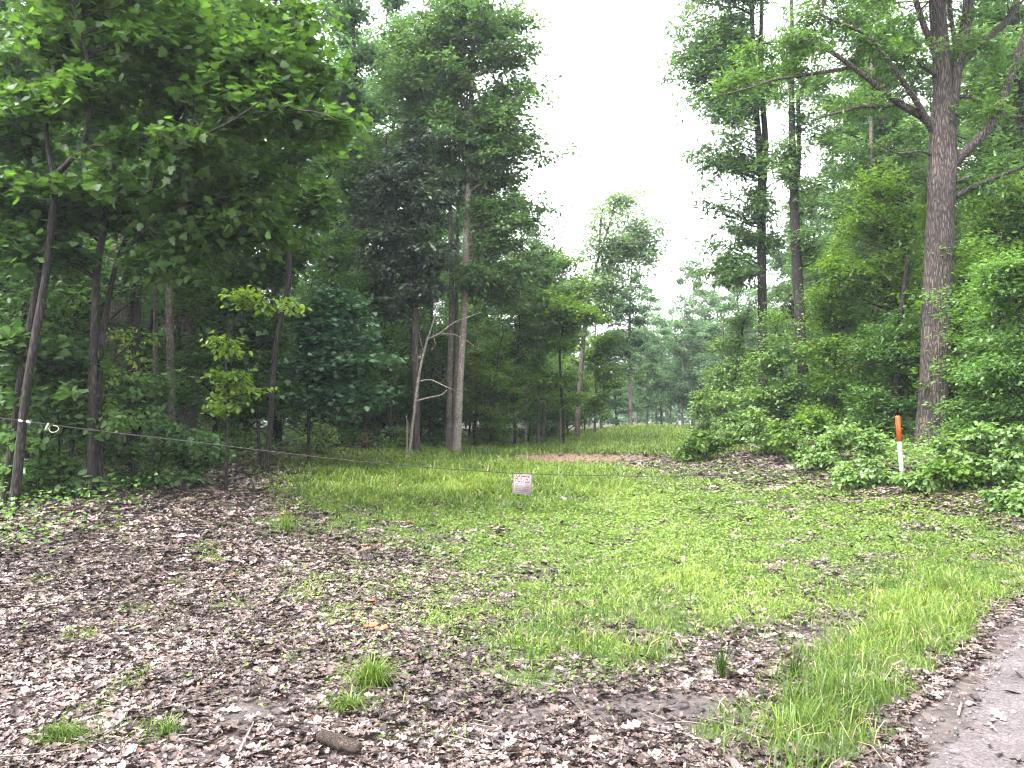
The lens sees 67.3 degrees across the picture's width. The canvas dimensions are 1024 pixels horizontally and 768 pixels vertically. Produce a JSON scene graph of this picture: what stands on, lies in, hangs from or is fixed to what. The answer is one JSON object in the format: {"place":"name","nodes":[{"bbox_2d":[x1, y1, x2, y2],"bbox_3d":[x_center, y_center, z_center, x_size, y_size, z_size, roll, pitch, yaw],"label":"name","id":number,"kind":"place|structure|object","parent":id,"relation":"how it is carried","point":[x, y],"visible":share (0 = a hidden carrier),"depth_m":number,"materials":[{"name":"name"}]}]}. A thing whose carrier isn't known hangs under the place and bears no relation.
{"place":"outdoors","nodes":[
{"label":"outdoors","id":0,"kind":"place"},
{"bbox_2d":[0,418,831,475],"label":"cable","id":1,"kind":"object","parent":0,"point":[364,461],"visible":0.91,"depth_m":10.22,"materials":[{"name":"metal"}]},
{"bbox_2d":[0,422,1023,767],"bbox_3d":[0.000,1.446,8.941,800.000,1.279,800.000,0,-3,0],"label":"ground","id":2,"kind":"structure","parent":0,"point":[952,718],"depth_m":5.70,"materials":[{"name":"soil"}]},
{"bbox_2d":[0,99,92,503],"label":"maple tree","id":3,"kind":"object","parent":2,"relation":"on","point":[26,148],"visible":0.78,"depth_m":10.57,"materials":[{"name":"green plant"}]},
{"bbox_2d":[0,37,93,420],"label":"understory tree","id":4,"kind":"object","parent":2,"relation":"on","point":[14,63],"visible":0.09,"depth_m":13.87,"materials":[{"name":"green plant"}]},
{"bbox_2d":[0,334,116,483],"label":"maple sapling","id":5,"kind":"object","parent":2,"relation":"on","point":[74,363],"visible":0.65,"depth_m":11.10,"materials":[{"name":"green plant"}]},
{"bbox_2d":[29,717,97,747],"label":"grass tuft","id":6,"kind":"object","parent":2,"relation":"on","point":[54,732],"visible":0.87,"depth_m":3.82,"materials":[{"name":"green plant"}]},
{"bbox_2d":[0,146,138,480],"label":"understory tree","id":7,"kind":"object","parent":2,"relation":"on","point":[12,306],"visible":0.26,"depth_m":11.92,"materials":[{"name":"green plant"}]},
{"bbox_2d":[0,378,149,500],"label":"bush","id":8,"kind":"object","parent":2,"relation":"on","point":[39,471],"visible":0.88,"depth_m":10.88,"materials":[{"name":"green plant"}]},
{"bbox_2d":[0,94,203,460],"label":"understory tree","id":9,"kind":"object","parent":2,"relation":"on","point":[119,324],"visible":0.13,"depth_m":14.07,"materials":[{"name":"green plant"}]},
{"bbox_2d":[80,326,162,492],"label":"basswood sapling","id":10,"kind":"object","parent":2,"relation":"on","point":[106,400],"visible":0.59,"depth_m":11.50,"materials":[{"name":"green plant"}]},
{"bbox_2d":[0,0,259,476],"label":"dark tree","id":11,"kind":"object","parent":2,"relation":"on","point":[135,315],"visible":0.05,"depth_m":13.98,"materials":[{"name":"green plant"}]},
{"bbox_2d":[64,233,218,447],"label":"understory tree","id":12,"kind":"object","parent":2,"relation":"on","point":[160,338],"visible":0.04,"depth_m":19.70,"materials":[{"name":"green plant"}]},
{"bbox_2d":[80,367,222,491],"bbox_3d":[-5.643,0.759,12.078,2.085,2.084,1.609,1,-3,-19],"label":"bush","id":13,"kind":"object","parent":2,"relation":"on","point":[116,451],"visible":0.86,"depth_m":11.90,"materials":[{"name":"green plant"}]},
{"bbox_2d":[103,1,245,465],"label":"forest tree","id":14,"kind":"object","parent":2,"relation":"on","point":[123,316],"visible":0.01,"depth_m":16.11,"materials":[{"name":"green plant"}]},
{"bbox_2d":[2,1,350,498],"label":"maple tree","id":15,"kind":"object","parent":2,"relation":"on","point":[239,215],"visible":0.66,"depth_m":10.83,"materials":[{"name":"green plant"}]},
{"bbox_2d":[0,0,373,510],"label":"maple tree","id":16,"kind":"object","parent":2,"relation":"on","point":[270,88],"visible":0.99,"depth_m":9.96,"materials":[{"name":"green plant"}]},
{"bbox_2d":[152,429,235,485],"bbox_3d":[-5.318,1.283,13.022,1.263,1.030,1.335,0,-3,0],"label":"bush","id":17,"kind":"object","parent":2,"relation":"on","point":[207,458],"visible":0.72,"depth_m":12.82,"materials":[{"name":"green plant"}]},
{"bbox_2d":[148,114,251,465],"bbox_3d":[-6.627,-2.389,16.120,3.981,8.460,2.422,0,-3,0],"label":"grey tree","id":18,"kind":"object","parent":2,"relation":"on","point":[170,342],"depth_m":16.01,"materials":[{"name":"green plant"}]},
{"bbox_2d":[129,248,295,433],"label":"understory tree","id":19,"kind":"object","parent":2,"relation":"on","point":[203,321],"visible":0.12,"depth_m":18.33,"materials":[{"name":"green plant"}]},
{"bbox_2d":[154,0,280,438],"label":"forest tree","id":20,"kind":"object","parent":2,"relation":"on","point":[189,413],"visible":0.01,"depth_m":20.06,"materials":[{"name":"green plant"}]},
{"bbox_2d":[166,229,333,464],"bbox_3d":[-5.629,-0.856,16.435,3.530,5.419,2.667,-1,-3,28],"label":"maple sapling","id":21,"kind":"object","parent":2,"relation":"on","point":[256,332],"visible":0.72,"depth_m":16.27,"materials":[{"name":"green plant"}]},
{"bbox_2d":[199,285,311,490],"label":"basswood sapling","id":22,"kind":"object","parent":2,"relation":"on","point":[222,407],"visible":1,"depth_m":12.48,"materials":[{"name":"green plant"}]},
{"bbox_2d":[192,250,321,441],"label":"understory tree","id":23,"kind":"object","parent":2,"relation":"on","point":[272,320],"visible":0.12,"depth_m":21.56,"materials":[{"name":"green plant"}]},
{"bbox_2d":[212,134,362,472],"bbox_3d":[-4.912,-2.374,15.863,3.516,8.565,2.515,0,-3,0],"label":"leaning tree","id":24,"kind":"object","parent":2,"relation":"on","point":[317,205],"visible":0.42,"depth_m":15.48,"materials":[{"name":"green plant"}]},
{"bbox_2d":[255,264,345,438],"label":"understory tree","id":25,"kind":"object","parent":2,"relation":"on","point":[299,293],"visible":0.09,"depth_m":25.30,"materials":[{"name":"green plant"}]},
{"bbox_2d":[249,0,376,443],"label":"forest tree","id":26,"kind":"object","parent":2,"relation":"on","point":[275,422],"visible":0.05,"depth_m":22.92,"materials":[{"name":"green plant"}]},
{"bbox_2d":[296,414,343,453],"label":"shrub","id":27,"kind":"object","parent":2,"relation":"on","point":[315,430],"visible":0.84,"depth_m":19.28,"materials":[{"name":"green plant"}]},
{"bbox_2d":[267,280,408,464],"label":"maple sapling","id":28,"kind":"object","parent":2,"relation":"on","point":[329,360],"visible":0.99,"depth_m":16.73,"materials":[{"name":"green plant"}]},
{"bbox_2d":[316,729,361,753],"bbox_3d":[-0.833,1.727,3.717,0.266,0.079,0.077,-2,-3,31],"label":"rotten log","id":29,"kind":"object","parent":2,"relation":"on","point":[337,741],"visible":1,"depth_m":3.69,"materials":[{"name":"brown wood"}]},
{"bbox_2d":[289,130,393,439],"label":"forest tree","id":30,"kind":"object","parent":2,"relation":"on","point":[337,266],"visible":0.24,"depth_m":27.83,"materials":[{"name":"green plant"}]},
{"bbox_2d":[287,276,403,447],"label":"understory tree","id":31,"kind":"object","parent":2,"relation":"on","point":[342,433],"visible":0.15,"depth_m":21.80,"materials":[{"name":"green plant"}]},
{"bbox_2d":[303,0,406,439],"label":"tulip tree","id":32,"kind":"object","parent":2,"relation":"on","point":[365,53],"visible":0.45,"depth_m":26.15,"materials":[{"name":"green plant"}]},
{"bbox_2d":[313,227,414,445],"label":"understory tree","id":33,"kind":"object","parent":2,"relation":"on","point":[359,240],"visible":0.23,"depth_m":22.86,"materials":[{"name":"green plant"}]},
{"bbox_2d":[323,648,423,693],"bbox_3d":[-0.802,1.695,4.604,0.642,0.267,0.756,0,-3,0],"label":"grass tuft","id":34,"kind":"object","parent":2,"relation":"on","point":[372,674],"visible":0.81,"depth_m":4.58,"materials":[{"name":"green plant"}]},
{"bbox_2d":[341,134,421,437],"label":"cedar tree","id":35,"kind":"object","parent":2,"relation":"on","point":[359,224],"visible":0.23,"depth_m":23.93,"materials":[{"name":"green plant"}]},
{"bbox_2d":[353,264,423,442],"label":"understory tree","id":36,"kind":"object","parent":2,"relation":"on","point":[392,372],"visible":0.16,"depth_m":24.74,"materials":[{"name":"green plant"}]},
{"bbox_2d":[339,0,439,433],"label":"forest tree","id":37,"kind":"object","parent":2,"relation":"on","point":[396,4],"visible":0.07,"depth_m":30.70,"materials":[{"name":"green plant"}]},
{"bbox_2d":[342,307,445,437],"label":"understory tree","id":38,"kind":"object","parent":2,"relation":"on","point":[380,418],"visible":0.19,"depth_m":27.21,"materials":[{"name":"green plant"}]},
{"bbox_2d":[356,312,435,440],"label":"understory tree","id":39,"kind":"object","parent":2,"relation":"on","point":[401,389],"visible":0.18,"depth_m":27.01,"materials":[{"name":"green plant"}]},
{"bbox_2d":[349,112,468,452],"bbox_3d":[-3.074,-2.856,22.690,3.636,10.116,3.076,0,-3,0],"label":"cedar tree","id":40,"kind":"object","parent":2,"relation":"on","point":[416,193],"visible":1,"depth_m":22.42,"materials":[{"name":"green plant"}]},
{"bbox_2d":[372,228,484,442],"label":"understory tree","id":41,"kind":"object","parent":2,"relation":"on","point":[431,237],"visible":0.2,"depth_m":28.82,"materials":[{"name":"green plant"}]},
{"bbox_2d":[309,2,550,451],"bbox_3d":[-2.729,-5.166,25.140,8.070,15.012,3.653,0,-3,0],"label":"tulip tree","id":42,"kind":"object","parent":2,"relation":"on","point":[504,298],"visible":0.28,"depth_m":24.89,"materials":[{"name":"green plant"}]},
{"bbox_2d":[398,321,469,446],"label":"understory tree","id":43,"kind":"object","parent":2,"relation":"on","point":[436,409],"visible":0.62,"depth_m":27.76,"materials":[{"name":"green plant"}]},
{"bbox_2d":[406,299,481,455],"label":"dead sapling","id":44,"kind":"object","parent":2,"relation":"on","point":[408,451],"visible":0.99,"depth_m":21.00,"materials":[{"name":"grey wood"}]},
{"bbox_2d":[358,0,584,450],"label":"tulip tree","id":45,"kind":"object","parent":2,"relation":"on","point":[480,124],"visible":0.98,"depth_m":23.96,"materials":[{"name":"green plant"}]},
{"bbox_2d":[437,294,507,444],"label":"understory tree","id":46,"kind":"object","parent":2,"relation":"on","point":[474,418],"visible":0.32,"depth_m":30.87,"materials":[{"name":"green plant"}]},
{"bbox_2d":[440,293,533,444],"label":"understory tree","id":47,"kind":"object","parent":2,"relation":"on","point":[492,378],"visible":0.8,"depth_m":27.14,"materials":[{"name":"green plant"}]},
{"bbox_2d":[0,416,1021,557],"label":"undergrowth","id":48,"kind":"object","parent":2,"relation":"on","point":[920,450],"visible":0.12,"depth_m":16.65,"materials":[{"name":"green plant"}]},
{"bbox_2d":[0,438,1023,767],"bbox_3d":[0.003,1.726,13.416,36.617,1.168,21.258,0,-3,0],"label":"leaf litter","id":49,"kind":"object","parent":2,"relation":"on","point":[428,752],"visible":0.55,"depth_m":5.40,"materials":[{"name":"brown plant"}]},
{"bbox_2d":[0,465,1023,767],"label":"twig litter","id":50,"kind":"object","parent":49,"relation":"on","point":[394,667],"visible":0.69,"depth_m":4.94,"materials":[{"name":"brown wood"}]},
{"bbox_2d":[0,418,1023,767],"bbox_3d":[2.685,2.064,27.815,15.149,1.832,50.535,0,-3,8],"label":"grass","id":51,"kind":"structure","parent":2,"relation":"on","point":[590,474],"depth_m":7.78,"materials":[{"name":"green plant"}]},
{"bbox_2d":[16,425,1023,767],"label":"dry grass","id":52,"kind":"structure","parent":2,"relation":"on","point":[674,585],"depth_m":7.07,"materials":[{"name":"plant"}]},
{"bbox_2d":[466,276,573,445],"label":"understory tree","id":53,"kind":"object","parent":2,"relation":"on","point":[528,416],"visible":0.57,"depth_m":29.14,"materials":[{"name":"green plant"}]},
{"bbox_2d":[483,270,573,443],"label":"slender tree","id":54,"kind":"object","parent":2,"relation":"on","point":[533,309],"visible":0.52,"depth_m":29.85,"materials":[{"name":"green plant"}]},
{"bbox_2d":[497,248,584,442],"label":"slender tree","id":55,"kind":"object","parent":2,"relation":"on","point":[545,263],"visible":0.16,"depth_m":30.87,"materials":[{"name":"green plant"}]},
{"bbox_2d":[507,239,594,441],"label":"slender tree","id":56,"kind":"object","parent":2,"relation":"on","point":[557,280],"visible":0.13,"depth_m":31.54,"materials":[{"name":"green plant"}]},
{"bbox_2d":[514,242,607,441],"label":"slender tree","id":57,"kind":"object","parent":2,"relation":"on","point":[565,262],"visible":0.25,"depth_m":33.10,"materials":[{"name":"green plant"}]},
{"bbox_2d":[525,282,613,443],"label":"maple sapling","id":58,"kind":"object","parent":2,"relation":"on","point":[577,314],"visible":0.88,"depth_m":29.91,"materials":[{"name":"green plant"}]},
{"bbox_2d":[561,295,646,432],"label":"maple sapling","id":59,"kind":"object","parent":2,"relation":"on","point":[601,348],"visible":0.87,"depth_m":39.85,"materials":[{"name":"green plant"}]},
{"bbox_2d":[578,277,642,426],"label":"tree","id":60,"kind":"object","parent":2,"relation":"on","point":[630,365],"visible":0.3,"depth_m":51.65,"materials":[{"name":"green plant"}]},
{"bbox_2d":[559,178,683,436],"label":"leaning tree","id":61,"kind":"object","parent":2,"relation":"on","point":[625,247],"visible":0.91,"depth_m":38.07,"materials":[{"name":"green plant"}]},
{"bbox_2d":[594,271,666,424],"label":"slender tree","id":62,"kind":"object","parent":2,"relation":"on","point":[639,321],"visible":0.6,"depth_m":51.88,"materials":[{"name":"green plant"}]},
{"bbox_2d":[621,283,674,422],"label":"tree","id":63,"kind":"object","parent":2,"relation":"on","point":[648,365],"visible":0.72,"depth_m":59.82,"materials":[{"name":"green plant"}]},
{"bbox_2d":[627,316,695,424],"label":"tree","id":64,"kind":"object","parent":2,"relation":"on","point":[660,418],"visible":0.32,"depth_m":65.86,"materials":[{"name":"green plant"}]},
{"bbox_2d":[655,262,716,424],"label":"tree","id":65,"kind":"object","parent":2,"relation":"on","point":[680,343],"visible":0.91,"depth_m":62.28,"materials":[{"name":"green plant"}]},
{"bbox_2d":[669,267,717,421],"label":"tree","id":66,"kind":"object","parent":2,"relation":"on","point":[704,299],"visible":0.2,"depth_m":66.27,"materials":[{"name":"green plant"}]},
{"bbox_2d":[668,430,736,462],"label":"bush","id":67,"kind":"object","parent":2,"relation":"on","point":[691,448],"visible":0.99,"depth_m":20.44,"materials":[{"name":"green plant"}]},
{"bbox_2d":[683,384,736,446],"bbox_3d":[6.128,1.037,23.942,1.592,2.045,2.376,-1,-3,11],"label":"bush","id":68,"kind":"object","parent":2,"relation":"on","point":[700,402],"visible":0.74,"depth_m":23.90,"materials":[{"name":"green plant"}]},
{"bbox_2d":[681,301,751,418],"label":"tree","id":69,"kind":"object","parent":2,"relation":"on","point":[704,359],"visible":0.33,"depth_m":60.25,"materials":[{"name":"green plant"}]},
{"bbox_2d":[706,392,752,444],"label":"bush","id":70,"kind":"object","parent":2,"relation":"on","point":[725,416],"visible":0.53,"depth_m":23.64,"materials":[{"name":"green plant"}]},
{"bbox_2d":[653,0,806,415],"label":"oak tree","id":71,"kind":"object","parent":2,"relation":"on","point":[710,47],"visible":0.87,"depth_m":26.18,"materials":[{"name":"green plant"}]},
{"bbox_2d":[688,295,785,431],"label":"beech sapling","id":72,"kind":"object","parent":2,"relation":"on","point":[727,376],"visible":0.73,"depth_m":26.90,"materials":[{"name":"green plant"}]},
{"bbox_2d":[716,405,800,453],"bbox_3d":[6.563,1.265,20.061,2.114,1.436,2.176,1,-3,-27],"label":"bush","id":73,"kind":"object","parent":2,"relation":"on","point":[752,413],"visible":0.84,"depth_m":19.71,"materials":[{"name":"green plant"}]},
{"bbox_2d":[728,297,844,428],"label":"beech sapling","id":74,"kind":"object","parent":2,"relation":"on","point":[774,399],"visible":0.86,"depth_m":22.88,"materials":[{"name":"green plant"}]},
{"bbox_2d":[753,177,830,372],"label":"forest tree","id":75,"kind":"object","parent":2,"relation":"on","point":[782,291],"visible":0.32,"depth_m":45.95,"materials":[{"name":"green plant"}]},
{"bbox_2d":[729,0,867,439],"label":"oak tree","id":76,"kind":"object","parent":2,"relation":"on","point":[789,163],"visible":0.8,"depth_m":24.18,"materials":[{"name":"green plant"}]},
{"bbox_2d":[763,406,835,463],"bbox_3d":[6.812,1.383,18.252,1.607,1.700,2.097,-1,-3,16],"label":"bush","id":77,"kind":"object","parent":2,"relation":"on","point":[812,421],"visible":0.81,"depth_m":18.02,"materials":[{"name":"green plant"}]},
{"bbox_2d":[789,431,858,468],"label":"bush","id":78,"kind":"object","parent":2,"relation":"on","point":[815,458],"visible":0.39,"depth_m":16.32,"materials":[{"name":"green plant"}]},
{"bbox_2d":[783,90,866,352],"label":"forest tree","id":79,"kind":"object","parent":2,"relation":"on","point":[825,168],"visible":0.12,"depth_m":38.67,"materials":[{"name":"green plant"}]},
{"bbox_2d":[779,243,906,432],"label":"beech sapling","id":80,"kind":"object","parent":2,"relation":"on","point":[830,377],"visible":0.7,"depth_m":21.95,"materials":[{"name":"green plant"}]},
{"bbox_2d":[819,424,897,473],"bbox_3d":[6.809,1.404,15.197,1.444,1.239,1.601,0,-3,0],"label":"bush","id":81,"kind":"object","parent":2,"relation":"on","point":[840,436],"visible":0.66,"depth_m":14.87,"materials":[{"name":"green plant"}]},
{"bbox_2d":[696,0,1023,453],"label":"oak tree","id":82,"kind":"object","parent":2,"relation":"on","point":[946,158],"visible":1,"depth_m":18.08,"materials":[{"name":"green plant"}]},
{"bbox_2d":[800,156,925,428],"bbox_3d":[9.884,-2.167,21.240,3.826,7.956,3.362,0,-3,0],"label":"sunlit maple","id":83,"kind":"object","parent":2,"relation":"on","point":[892,231],"visible":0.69,"depth_m":21.09,"materials":[{"name":"green plant"}]},
{"bbox_2d":[811,255,920,448],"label":"sunlit maple","id":84,"kind":"object","parent":2,"relation":"on","point":[894,406],"visible":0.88,"depth_m":19.40,"materials":[{"name":"green plant"}]},
{"bbox_2d":[778,0,957,274],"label":"forest tree","id":85,"kind":"object","parent":2,"relation":"on","point":[840,151],"visible":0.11,"depth_m":33.06,"materials":[{"name":"green plant"}]},
{"bbox_2d":[827,455,908,490],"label":"bush","id":86,"kind":"object","parent":2,"relation":"on","point":[855,473],"visible":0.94,"depth_m":13.61,"materials":[{"name":"green plant"}]},
{"bbox_2d":[786,0,950,419],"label":"forest tree","id":87,"kind":"object","parent":2,"relation":"on","point":[884,127],"visible":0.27,"depth_m":27.30,"materials":[{"name":"green plant"}]},
{"bbox_2d":[824,54,928,417],"bbox_3d":[12.699,-4.790,26.188,3.982,13.645,3.168,0,-3,0],"label":"tall maple","id":88,"kind":"object","parent":2,"relation":"on","point":[879,152],"visible":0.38,"depth_m":26.22,"materials":[{"name":"green plant"}]},
{"bbox_2d":[891,468,956,492],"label":"bush","id":89,"kind":"object","parent":2,"relation":"on","point":[914,481],"visible":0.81,"depth_m":12.43,"materials":[{"name":"green plant"}]},
{"bbox_2d":[872,180,1016,427],"bbox_3d":[11.269,-1.673,18.813,4.483,7.145,4.614,1,-3,18],"label":"understory tree","id":90,"kind":"object","parent":2,"relation":"on","point":[960,252],"visible":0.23,"depth_m":18.83,"materials":[{"name":"green plant"}]},
{"bbox_2d":[912,455,989,492],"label":"bush","id":91,"kind":"object","parent":2,"relation":"on","point":[962,476],"visible":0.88,"depth_m":12.07,"materials":[{"name":"green plant"}]},
{"bbox_2d":[886,0,1023,224],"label":"forest tree","id":92,"kind":"object","parent":2,"relation":"on","point":[1014,37],"visible":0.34,"depth_m":22.74,"materials":[{"name":"green plant"}]},
{"bbox_2d":[907,226,1023,433],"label":"understory tree","id":93,"kind":"object","parent":2,"relation":"on","point":[976,324],"visible":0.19,"depth_m":15.70,"materials":[{"name":"green plant"}]},
{"bbox_2d":[914,285,1023,468],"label":"layered maple","id":94,"kind":"object","parent":2,"relation":"on","point":[975,409],"visible":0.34,"depth_m":14.45,"materials":[{"name":"green plant"}]},
{"bbox_2d":[918,174,1023,401],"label":"understory tree","id":95,"kind":"object","parent":2,"relation":"on","point":[1013,245],"visible":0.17,"depth_m":20.68,"materials":[{"name":"green plant"}]},
{"bbox_2d":[929,432,1020,482],"bbox_3d":[7.804,1.275,13.133,1.216,0.889,1.592,0,-3,0],"label":"bush","id":96,"kind":"object","parent":2,"relation":"on","point":[944,445],"visible":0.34,"depth_m":13.19,"materials":[{"name":"green plant"}]},
{"bbox_2d":[943,250,1023,419],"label":"layered maple","id":97,"kind":"object","parent":2,"relation":"on","point":[1009,291],"visible":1,"depth_m":12.96,"materials":[{"name":"green plant"}]},
{"bbox_2d":[947,421,1023,489],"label":"bush","id":98,"kind":"object","parent":2,"relation":"on","point":[982,435],"visible":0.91,"depth_m":11.93,"materials":[{"name":"green plant"}]},
{"bbox_2d":[953,169,1023,399],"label":"sunlit maple","id":99,"kind":"object","parent":2,"relation":"on","point":[1010,224],"visible":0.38,"depth_m":20.94,"materials":[{"name":"green plant"}]},
{"bbox_2d":[957,60,1023,247],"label":"tall maple","id":100,"kind":"object","parent":2,"relation":"on","point":[974,76],"visible":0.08,"depth_m":24.38,"materials":[{"name":"green plant"}]},
{"bbox_2d":[977,481,1023,516],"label":"bush","id":101,"kind":"object","parent":2,"relation":"on","point":[1010,502],"visible":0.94,"depth_m":10.72,"materials":[{"name":"green plant"}]},
{"bbox_2d":[11,0,1023,421],"label":"sky","id":102,"kind":"structure","parent":0,"point":[611,104],"materials":[{"name":"white"}]},
{"bbox_2d":[926,634,1023,767],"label":"road","id":103,"kind":"structure","parent":0,"point":[976,751],"depth_m":3.99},
{"bbox_2d":[865,606,1023,767],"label":"gravel","id":104,"kind":"structure","parent":103,"relation":"on","point":[975,697],"depth_m":4.37,"materials":[{"name":"grey gravel"}]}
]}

